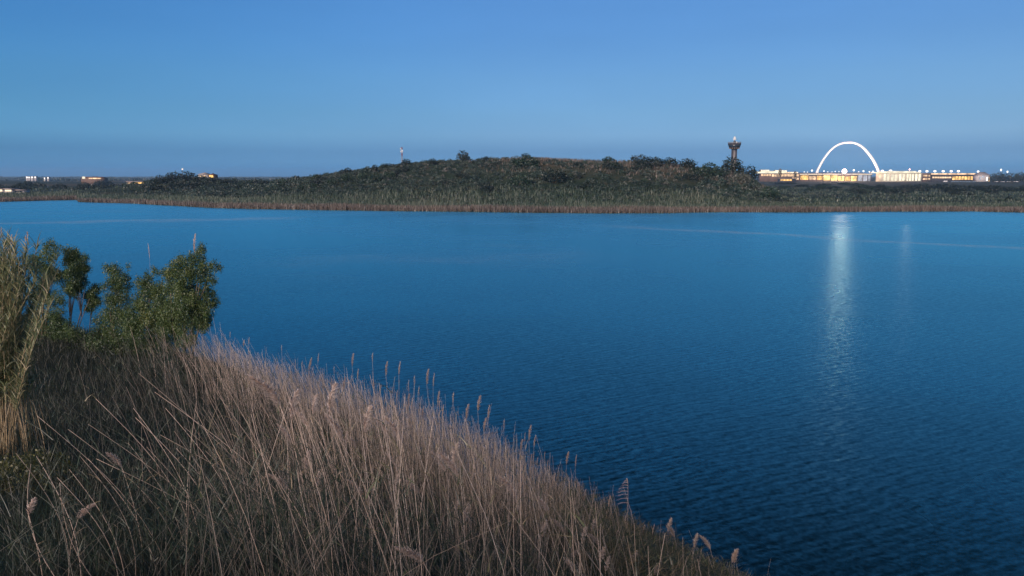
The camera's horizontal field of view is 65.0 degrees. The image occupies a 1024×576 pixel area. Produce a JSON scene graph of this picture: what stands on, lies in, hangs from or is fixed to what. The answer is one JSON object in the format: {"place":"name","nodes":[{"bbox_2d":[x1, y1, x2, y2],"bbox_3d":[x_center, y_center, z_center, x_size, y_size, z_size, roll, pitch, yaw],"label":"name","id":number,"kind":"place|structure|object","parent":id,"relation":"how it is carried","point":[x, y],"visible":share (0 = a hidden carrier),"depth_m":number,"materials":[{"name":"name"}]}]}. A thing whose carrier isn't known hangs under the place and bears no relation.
{"place":"outdoors","nodes":[
{"label":"outdoors","id":0,"kind":"place"},
{"bbox_2d":[0,200,1023,575],"bbox_3d":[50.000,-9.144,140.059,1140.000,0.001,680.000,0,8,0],"label":"lake water","id":1,"kind":"structure","parent":0,"point":[808,392],"depth_m":48.90,"materials":[{"name":"blue liquid"}]},
{"bbox_2d":[0,160,1023,575],"bbox_3d":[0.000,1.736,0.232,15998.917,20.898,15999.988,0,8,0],"label":"terrain","id":2,"kind":"structure","parent":0,"point":[614,176],"depth_m":38.31,"materials":[{"name":"brown soil"}]},
{"bbox_2d":[0,226,61,456],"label":"cane clump","id":3,"kind":"object","parent":2,"relation":"on","point":[13,357],"visible":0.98,"depth_m":17.05,"materials":[{"name":"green plant"}]},
{"bbox_2d":[8,465,54,575],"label":"reed stem","id":4,"kind":"object","parent":2,"relation":"on","point":[30,526],"visible":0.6,"depth_m":6.83,"materials":[{"name":"beige plant"}]},
{"bbox_2d":[25,497,45,575],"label":"plumed reed","id":5,"kind":"object","parent":2,"relation":"on","point":[30,504],"visible":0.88,"depth_m":6.76,"materials":[{"name":"beige plant"}]},
{"bbox_2d":[0,446,78,496],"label":"leafy bush","id":6,"kind":"object","parent":2,"relation":"on","point":[33,463],"visible":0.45,"depth_m":14.27,"materials":[{"name":"green plant"}]},
{"bbox_2d":[23,237,75,340],"bbox_3d":[-26.758,0.805,45.815,3.676,7.499,2.792,0,8,0],"label":"tree","id":7,"kind":"object","parent":2,"relation":"on","point":[46,248],"visible":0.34,"depth_m":45.18,"materials":[{"name":"green plant"}]},
{"bbox_2d":[36,456,89,575],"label":"reed stem","id":8,"kind":"object","parent":2,"relation":"on","point":[68,517],"visible":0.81,"depth_m":6.68,"materials":[{"name":"beige plant"}]},
{"bbox_2d":[38,312,94,344],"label":"bush","id":9,"kind":"object","parent":2,"relation":"on","point":[58,333],"visible":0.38,"depth_m":44.96,"materials":[{"name":"green plant"}]},
{"bbox_2d":[60,488,90,574],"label":"reed stem","id":10,"kind":"object","parent":2,"relation":"on","point":[70,538],"visible":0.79,"depth_m":6.35,"materials":[{"name":"beige plant"}]},
{"bbox_2d":[58,244,92,335],"bbox_3d":[-25.115,0.436,46.290,2.332,5.936,1.791,7,10,40],"label":"tree","id":11,"kind":"object","parent":2,"relation":"on","point":[77,267],"visible":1,"depth_m":46.01,"materials":[{"name":"green plant"}]},
{"bbox_2d":[65,503,94,575],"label":"plumed reed","id":12,"kind":"object","parent":2,"relation":"on","point":[84,509],"visible":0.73,"depth_m":6.78,"materials":[{"name":"beige plant"}]},
{"bbox_2d":[76,183,97,189],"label":"tree","id":13,"kind":"object","parent":2,"relation":"on","point":[83,187],"visible":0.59,"depth_m":502.03,"materials":[{"name":"green plant"}]},
{"bbox_2d":[57,477,118,575],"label":"reed stem","id":14,"kind":"object","parent":2,"relation":"on","point":[98,526],"visible":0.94,"depth_m":6.77,"materials":[{"name":"beige plant"}]},
{"bbox_2d":[81,281,103,327],"bbox_3d":[-24.570,1.508,47.120,1.416,3.831,1.154,0,8,0],"label":"tree","id":15,"kind":"object","parent":2,"relation":"on","point":[92,297],"visible":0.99,"depth_m":46.86,"materials":[{"name":"green plant"}]},
{"bbox_2d":[81,177,107,183],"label":"farmhouse","id":16,"kind":"object","parent":2,"relation":"on","point":[89,180],"visible":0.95,"depth_m":892.17,"materials":[{"name":"tile"}]},
{"bbox_2d":[69,469,124,575],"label":"reed stem","id":17,"kind":"object","parent":2,"relation":"on","point":[107,524],"visible":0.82,"depth_m":7.11,"materials":[{"name":"beige plant"}]},
{"bbox_2d":[39,417,168,569],"bbox_3d":[-3.994,2.086,7.938,1.019,1.859,0.338,-2,8,-11],"label":"reed stem","id":18,"kind":"object","parent":2,"relation":"on","point":[113,484],"visible":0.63,"depth_m":7.88,"materials":[{"name":"beige plant"}]},
{"bbox_2d":[95,180,113,185],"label":"tree","id":19,"kind":"object","parent":2,"relation":"on","point":[106,182],"visible":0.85,"depth_m":772.41,"materials":[{"name":"green plant"}]},
{"bbox_2d":[80,456,135,575],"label":"reed stem","id":20,"kind":"object","parent":2,"relation":"on","point":[122,514],"visible":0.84,"depth_m":7.03,"materials":[{"name":"beige plant"}]},
{"bbox_2d":[27,326,197,356],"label":"bush","id":21,"kind":"object","parent":2,"relation":"on","point":[166,337],"visible":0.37,"depth_m":42.79,"materials":[{"name":"green plant"}]},
{"bbox_2d":[85,261,141,345],"bbox_3d":[-22.727,1.430,45.843,3.468,6.149,2.436,3,9,23],"label":"tree","id":22,"kind":"object","parent":2,"relation":"on","point":[113,314],"visible":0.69,"depth_m":45.20,"materials":[{"name":"green plant"}]},
{"bbox_2d":[105,452,140,537],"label":"plumed reed","id":23,"kind":"object","parent":2,"relation":"on","point":[113,456],"visible":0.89,"depth_m":9.11,"materials":[{"name":"beige plant"}]},
{"bbox_2d":[88,459,157,573],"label":"reed stem","id":24,"kind":"object","parent":2,"relation":"on","point":[122,499],"visible":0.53,"depth_m":7.70,"materials":[{"name":"beige plant"}]},
{"bbox_2d":[80,265,169,346],"bbox_3d":[-21.435,1.317,44.333,5.588,5.281,2.714,0,8,0],"label":"tree","id":25,"kind":"object","parent":2,"relation":"on","point":[146,316],"visible":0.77,"depth_m":44.14,"materials":[{"name":"green plant"}]},
{"bbox_2d":[68,429,183,571],"bbox_3d":[-4.004,2.229,8.365,1.009,1.630,0.187,0,8,0],"label":"reed stem","id":26,"kind":"object","parent":2,"relation":"on","point":[138,487],"visible":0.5,"depth_m":8.33,"materials":[{"name":"beige plant"}]},
{"bbox_2d":[96,399,197,563],"bbox_3d":[-4.043,2.187,8.898,0.935,2.007,0.232,-1,8,-7],"label":"reed stem","id":27,"kind":"object","parent":2,"relation":"on","point":[158,466],"visible":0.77,"depth_m":8.88,"materials":[{"name":"beige plant"}]},
{"bbox_2d":[145,183,163,189],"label":"tree","id":28,"kind":"object","parent":2,"relation":"on","point":[157,186],"visible":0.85,"depth_m":397.75,"materials":[{"name":"green plant"}]},
{"bbox_2d":[128,443,187,567],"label":"reed stem","id":29,"kind":"object","parent":2,"relation":"on","point":[161,488],"visible":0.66,"depth_m":8.78,"materials":[{"name":"beige plant"}]},
{"bbox_2d":[153,175,168,183],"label":"tree","id":30,"kind":"object","parent":2,"relation":"on","point":[158,179],"visible":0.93,"depth_m":413.05,"materials":[{"name":"green plant"}]},
{"bbox_2d":[88,424,236,556],"bbox_3d":[-3.936,2.401,9.106,1.618,1.766,0.245,-1,8,-7],"label":"reed stem","id":31,"kind":"object","parent":2,"relation":"on","point":[147,465],"visible":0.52,"depth_m":9.11,"materials":[{"name":"beige plant"}]},
{"bbox_2d":[133,408,201,554],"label":"reed stem","id":32,"kind":"object","parent":2,"relation":"on","point":[173,465],"visible":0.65,"depth_m":9.30,"materials":[{"name":"beige plant"}]},
{"bbox_2d":[165,170,181,180],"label":"tree","id":33,"kind":"object","parent":2,"relation":"on","point":[170,176],"visible":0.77,"depth_m":420.84,"materials":[{"name":"green plant"}]},
{"bbox_2d":[166,181,185,187],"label":"tree","id":34,"kind":"object","parent":2,"relation":"on","point":[171,184],"visible":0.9,"depth_m":400.91,"materials":[{"name":"green plant"}]},
{"bbox_2d":[97,459,269,572],"bbox_3d":[-3.362,2.462,8.377,1.648,1.621,0.290,-3,8,-21],"label":"reed stem","id":35,"kind":"object","parent":2,"relation":"on","point":[172,496],"visible":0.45,"depth_m":8.23,"materials":[{"name":"beige plant"}]},
{"bbox_2d":[150,241,224,358],"bbox_3d":[-17.513,0.817,43.494,3.951,6.762,2.921,0,8,0],"label":"tree","id":36,"kind":"object","parent":2,"relation":"on","point":[189,307],"visible":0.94,"depth_m":43.14,"materials":[{"name":"green plant"}]},
{"bbox_2d":[179,171,195,180],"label":"tree","id":37,"kind":"object","parent":2,"relation":"on","point":[187,177],"visible":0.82,"depth_m":429.24,"materials":[{"name":"green plant"}]},
{"bbox_2d":[187,180,209,187],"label":"tree","id":38,"kind":"object","parent":2,"relation":"on","point":[192,183],"visible":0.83,"depth_m":403.01,"materials":[{"name":"green plant"}]},
{"bbox_2d":[166,409,249,552],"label":"reed stem","id":39,"kind":"object","parent":2,"relation":"on","point":[208,460],"visible":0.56,"depth_m":9.46,"materials":[{"name":"beige plant"}]},
{"bbox_2d":[141,375,289,526],"bbox_3d":[-3.566,2.353,10.105,1.975,2.686,0.259,-2,8,-14],"label":"reed stem","id":40,"kind":"object","parent":2,"relation":"on","point":[208,433],"visible":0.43,"depth_m":10.05,"materials":[{"name":"beige plant"}]},
{"bbox_2d":[155,392,316,543],"bbox_3d":[-3.576,2.514,10.771,2.138,2.409,0.268,-1,8,-4],"label":"reed stem","id":41,"kind":"object","parent":2,"relation":"on","point":[234,451],"visible":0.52,"depth_m":10.59,"materials":[{"name":"beige plant"}]},
{"bbox_2d":[247,374,314,559],"bbox_3d":[-2.628,2.235,9.445,0.826,2.574,0.317,-3,8,-20],"label":"plumed reed","id":42,"kind":"object","parent":2,"relation":"on","point":[274,396],"visible":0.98,"depth_m":9.31,"materials":[{"name":"beige plant"}]},
{"bbox_2d":[0,327,565,575],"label":"undergrowth","id":43,"kind":"object","parent":2,"relation":"on","point":[92,481],"visible":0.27,"depth_m":15.43,"materials":[{"name":"brown plant"}]},
{"bbox_2d":[268,473,308,570],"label":"plumed reed","id":44,"kind":"object","parent":2,"relation":"on","point":[272,476],"visible":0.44,"depth_m":9.04,"materials":[{"name":"beige plant"}]},
{"bbox_2d":[276,423,304,517],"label":"plumed reed","id":45,"kind":"object","parent":2,"relation":"on","point":[284,430],"visible":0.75,"depth_m":11.69,"materials":[{"name":"beige plant"}]},
{"bbox_2d":[289,389,310,535],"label":"plumed reed","id":46,"kind":"object","parent":2,"relation":"on","point":[295,397],"visible":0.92,"depth_m":9.62,"materials":[{"name":"beige plant"}]},
{"bbox_2d":[293,410,322,519],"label":"plumed reed","id":47,"kind":"object","parent":2,"relation":"on","point":[301,415],"visible":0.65,"depth_m":12.92,"materials":[{"name":"beige plant"}]},
{"bbox_2d":[303,450,312,506],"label":"plumed reed","id":48,"kind":"object","parent":2,"relation":"on","point":[307,463],"visible":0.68,"depth_m":10.01,"materials":[{"name":"beige plant"}]},
{"bbox_2d":[312,394,323,504],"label":"plumed reed","id":49,"kind":"object","parent":2,"relation":"on","point":[314,401],"visible":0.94,"depth_m":13.12,"materials":[{"name":"beige plant"}]},
{"bbox_2d":[327,380,343,570],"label":"plumed reed","id":50,"kind":"object","parent":2,"relation":"on","point":[331,400],"visible":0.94,"depth_m":9.66,"materials":[{"name":"beige plant"}]},
{"bbox_2d":[324,414,365,574],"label":"plumed reed","id":51,"kind":"object","parent":2,"relation":"on","point":[339,432],"visible":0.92,"depth_m":9.11,"materials":[{"name":"beige plant"}]},
{"bbox_2d":[339,167,354,173],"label":"shrub","id":52,"kind":"object","parent":2,"relation":"on","point":[344,170],"visible":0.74,"depth_m":340.02,"materials":[{"name":"green plant"}]},
{"bbox_2d":[339,174,355,181],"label":"shrub","id":53,"kind":"object","parent":2,"relation":"on","point":[345,179],"visible":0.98,"depth_m":315.14,"materials":[{"name":"green plant"}]},
{"bbox_2d":[357,172,368,179],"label":"shrub","id":54,"kind":"object","parent":2,"relation":"on","point":[361,176],"visible":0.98,"depth_m":316.43,"materials":[{"name":"green plant"}]},
{"bbox_2d":[363,403,382,572],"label":"plumed reed","id":55,"kind":"object","parent":2,"relation":"on","point":[365,421],"visible":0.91,"depth_m":10.05,"materials":[{"name":"beige plant"}]},
{"bbox_2d":[368,173,382,180],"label":"shrub","id":56,"kind":"object","parent":2,"relation":"on","point":[376,177],"visible":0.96,"depth_m":310.47,"materials":[{"name":"green plant"}]},
{"bbox_2d":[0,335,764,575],"bbox_3d":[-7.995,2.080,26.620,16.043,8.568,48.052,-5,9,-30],"label":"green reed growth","id":57,"kind":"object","parent":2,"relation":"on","point":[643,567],"visible":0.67,"depth_m":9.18,"materials":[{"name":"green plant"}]},
{"bbox_2d":[0,324,768,575],"bbox_3d":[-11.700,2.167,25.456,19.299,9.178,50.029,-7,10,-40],"label":"reed bed","id":58,"kind":"object","parent":2,"relation":"on","point":[436,468],"visible":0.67,"depth_m":13.27,"materials":[{"name":"beige plant"}]},
{"bbox_2d":[374,417,403,529],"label":"plumed reed","id":59,"kind":"object","parent":2,"relation":"on","point":[382,424],"visible":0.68,"depth_m":13.68,"materials":[{"name":"beige plant"}]},
{"bbox_2d":[384,417,421,574],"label":"plumed reed","id":60,"kind":"object","parent":2,"relation":"on","point":[389,420],"visible":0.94,"depth_m":9.97,"materials":[{"name":"beige plant"}]},
{"bbox_2d":[394,546,429,574],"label":"plumed reed","id":61,"kind":"object","parent":2,"relation":"on","point":[411,553],"visible":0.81,"depth_m":6.36,"materials":[{"name":"beige plant"}]},
{"bbox_2d":[0,176,875,180],"bbox_3d":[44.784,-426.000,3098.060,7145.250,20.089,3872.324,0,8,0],"label":"distant woods","id":62,"kind":"object","parent":2,"relation":"on","point":[112,178],"visible":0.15,"depth_m":2275.28,"materials":[{"name":"green plant"}]},
{"bbox_2d":[431,450,459,572],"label":"plumed reed","id":63,"kind":"object","parent":2,"relation":"on","point":[441,464],"visible":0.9,"depth_m":11.64,"materials":[{"name":"beige plant"}]},
{"bbox_2d":[451,442,462,562],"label":"plumed reed","id":64,"kind":"object","parent":2,"relation":"on","point":[454,453],"visible":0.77,"depth_m":12.30,"materials":[{"name":"beige plant"}]},
{"bbox_2d":[437,451,477,563],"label":"plumed reed","id":65,"kind":"object","parent":2,"relation":"on","point":[447,460],"visible":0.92,"depth_m":10.94,"materials":[{"name":"beige plant"}]},
{"bbox_2d":[455,150,467,159],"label":"tree","id":66,"kind":"object","parent":2,"relation":"on","point":[462,157],"visible":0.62,"depth_m":338.47,"materials":[{"name":"green plant"}]},
{"bbox_2d":[478,182,494,191],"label":"shrub","id":67,"kind":"object","parent":2,"relation":"on","point":[485,186],"visible":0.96,"depth_m":280.38,"materials":[{"name":"green plant"}]},
{"bbox_2d":[0,183,1023,209],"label":"green reed bed","id":68,"kind":"object","parent":2,"relation":"on","point":[276,200],"visible":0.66,"depth_m":271.64,"materials":[{"name":"green plant"}]},
{"bbox_2d":[0,194,1023,212],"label":"reed fringe","id":69,"kind":"object","parent":2,"relation":"on","point":[526,209],"visible":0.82,"depth_m":241.19,"materials":[{"name":"plant"}]},
{"bbox_2d":[3,156,1022,203],"bbox_3d":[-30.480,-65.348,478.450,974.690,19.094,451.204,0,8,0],"label":"hillside scrub","id":70,"kind":"object","parent":2,"relation":"on","point":[260,189],"visible":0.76,"depth_m":306.38,"materials":[{"name":"green plant"}]},
{"bbox_2d":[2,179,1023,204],"bbox_3d":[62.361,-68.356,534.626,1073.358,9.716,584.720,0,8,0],"label":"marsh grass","id":71,"kind":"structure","parent":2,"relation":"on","point":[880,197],"depth_m":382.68,"materials":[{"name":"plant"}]},
{"bbox_2d":[497,474,533,572],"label":"plumed reed","id":72,"kind":"object","parent":2,"relation":"on","point":[504,479],"visible":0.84,"depth_m":11.14,"materials":[{"name":"beige plant"}]},
{"bbox_2d":[507,174,532,186],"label":"shrub","id":73,"kind":"object","parent":2,"relation":"on","point":[520,181],"visible":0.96,"depth_m":283.39,"materials":[{"name":"green plant"}]},
{"bbox_2d":[510,155,539,167],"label":"shrub","id":74,"kind":"object","parent":2,"relation":"on","point":[522,162],"visible":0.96,"depth_m":306.20,"materials":[{"name":"green plant"}]},
{"bbox_2d":[534,496,562,569],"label":"plumed reed","id":75,"kind":"object","parent":2,"relation":"on","point":[542,501],"visible":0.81,"depth_m":12.34,"materials":[{"name":"beige plant"}]},
{"bbox_2d":[541,167,566,182],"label":"shrub","id":76,"kind":"object","parent":2,"relation":"on","point":[561,176],"visible":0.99,"depth_m":284.69,"materials":[{"name":"green plant"}]},
{"bbox_2d":[475,156,743,183],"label":"dry grass","id":77,"kind":"structure","parent":2,"relation":"on","point":[559,159],"depth_m":313.21,"materials":[{"name":"plant"}]},
{"bbox_2d":[605,162,622,169],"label":"shrub","id":78,"kind":"object","parent":2,"relation":"on","point":[608,166],"visible":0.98,"depth_m":303.43,"materials":[{"name":"green plant"}]},
{"bbox_2d":[617,478,627,522],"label":"plumed reed","id":79,"kind":"object","parent":2,"relation":"on","point":[624,494],"visible":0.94,"depth_m":20.10,"materials":[{"name":"beige plant"}]},
{"bbox_2d":[629,154,651,161],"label":"tree","id":80,"kind":"object","parent":2,"relation":"on","point":[642,156],"visible":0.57,"depth_m":325.33,"materials":[{"name":"green plant"}]},
{"bbox_2d":[635,160,653,168],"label":"shrub","id":81,"kind":"object","parent":2,"relation":"on","point":[645,165],"visible":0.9,"depth_m":309.24,"materials":[{"name":"green plant"}]},
{"bbox_2d":[661,157,678,166],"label":"tree","id":82,"kind":"object","parent":2,"relation":"on","point":[675,162],"visible":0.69,"depth_m":322.04,"materials":[{"name":"green plant"}]},
{"bbox_2d":[677,158,696,168],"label":"tree","id":83,"kind":"object","parent":2,"relation":"on","point":[682,164],"visible":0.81,"depth_m":320.08,"materials":[{"name":"green plant"}]},
{"bbox_2d":[682,172,692,179],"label":"shrub","id":84,"kind":"object","parent":2,"relation":"on","point":[687,177],"visible":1,"depth_m":298.41,"materials":[{"name":"green plant"}]},
{"bbox_2d":[689,162,724,176],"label":"shrub","id":85,"kind":"object","parent":2,"relation":"on","point":[708,172],"visible":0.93,"depth_m":308.14,"materials":[{"name":"green plant"}]},
{"bbox_2d":[700,535,713,563],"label":"plumed reed","id":86,"kind":"object","parent":2,"relation":"on","point":[706,541],"visible":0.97,"depth_m":17.66,"materials":[{"name":"beige plant"}]},
{"bbox_2d":[721,156,743,173],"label":"tree","id":87,"kind":"object","parent":2,"relation":"on","point":[733,166],"visible":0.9,"depth_m":327.65,"materials":[{"name":"green plant"}]},
{"bbox_2d":[728,137,740,162],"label":"control tower","id":88,"kind":"structure","parent":2,"relation":"on","point":[734,145],"depth_m":688.41,"materials":[{"name":"concrete"}]},
{"bbox_2d":[731,172,750,184],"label":"shrub","id":89,"kind":"object","parent":2,"relation":"on","point":[743,179],"visible":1,"depth_m":302.62,"materials":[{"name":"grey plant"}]},
{"bbox_2d":[737,166,758,178],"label":"tree","id":90,"kind":"object","parent":2,"relation":"on","point":[752,171],"visible":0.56,"depth_m":324.67,"materials":[{"name":"green plant"}]},
{"bbox_2d":[759,186,781,199],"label":"shrub","id":91,"kind":"object","parent":2,"relation":"on","point":[773,193],"visible":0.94,"depth_m":282.92,"materials":[{"name":"green plant"}]},
{"bbox_2d":[757,170,799,181],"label":"concourse building","id":92,"kind":"structure","parent":2,"relation":"on","point":[767,176],"depth_m":1347.09,"materials":[{"name":"metal"}]},
{"bbox_2d":[777,178,795,182],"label":"kiosk","id":93,"kind":"object","parent":2,"relation":"on","point":[785,180],"visible":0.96,"depth_m":1169.43,"materials":[{"name":"metal"}]},
{"bbox_2d":[799,142,879,180],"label":"stadium","id":94,"kind":"object","parent":2,"relation":"on","point":[844,175],"visible":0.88,"depth_m":1396.67,"materials":[{"name":"white paint"}]},
{"bbox_2d":[880,188,904,193],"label":"shrub","id":95,"kind":"object","parent":2,"relation":"on","point":[891,191],"visible":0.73,"depth_m":452.41,"materials":[{"name":"green plant"}]},
{"bbox_2d":[870,171,921,181],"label":"hall","id":96,"kind":"structure","parent":2,"relation":"on","point":[898,176],"depth_m":1317.45,"materials":[{"name":"metal"}]},
{"bbox_2d":[913,186,932,191],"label":"shrub","id":97,"kind":"object","parent":2,"relation":"on","point":[921,188],"visible":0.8,"depth_m":505.94,"materials":[{"name":"green plant"}]},
{"bbox_2d":[922,173,930,181],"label":"link block","id":98,"kind":"structure","parent":2,"relation":"on","point":[926,177],"depth_m":1332.47,"materials":[{"name":"metal"}]},
{"bbox_2d":[939,187,958,191],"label":"shrub","id":99,"kind":"object","parent":2,"relation":"on","point":[945,189],"visible":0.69,"depth_m":489.90,"materials":[{"name":"green plant"}]},
{"bbox_2d":[931,173,975,181],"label":"terminal","id":100,"kind":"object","parent":2,"relation":"on","point":[942,177],"visible":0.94,"depth_m":1337.48,"materials":[{"name":"metal"}]},
{"bbox_2d":[973,172,989,181],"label":"end building","id":101,"kind":"structure","parent":2,"relation":"on","point":[981,177],"depth_m":1288.61,"materials":[{"name":"metal"}]},
{"bbox_2d":[981,185,1002,190],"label":"shrub","id":102,"kind":"object","parent":2,"relation":"on","point":[995,187],"visible":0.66,"depth_m":520.36,"materials":[{"name":"green plant"}]},
{"bbox_2d":[994,172,1003,181],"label":"tree","id":103,"kind":"object","parent":2,"relation":"on","point":[998,178],"visible":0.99,"depth_m":1121.10,"materials":[{"name":"green plant"}]},
{"bbox_2d":[1005,173,1018,181],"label":"tree","id":104,"kind":"object","parent":2,"relation":"on","point":[1011,178],"visible":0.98,"depth_m":1103.94,"materials":[{"name":"green plant"}]},
{"bbox_2d":[0,0,1023,176],"label":"sky","id":105,"kind":"structure","parent":0,"point":[91,88],"materials":[{"name":"blue"}]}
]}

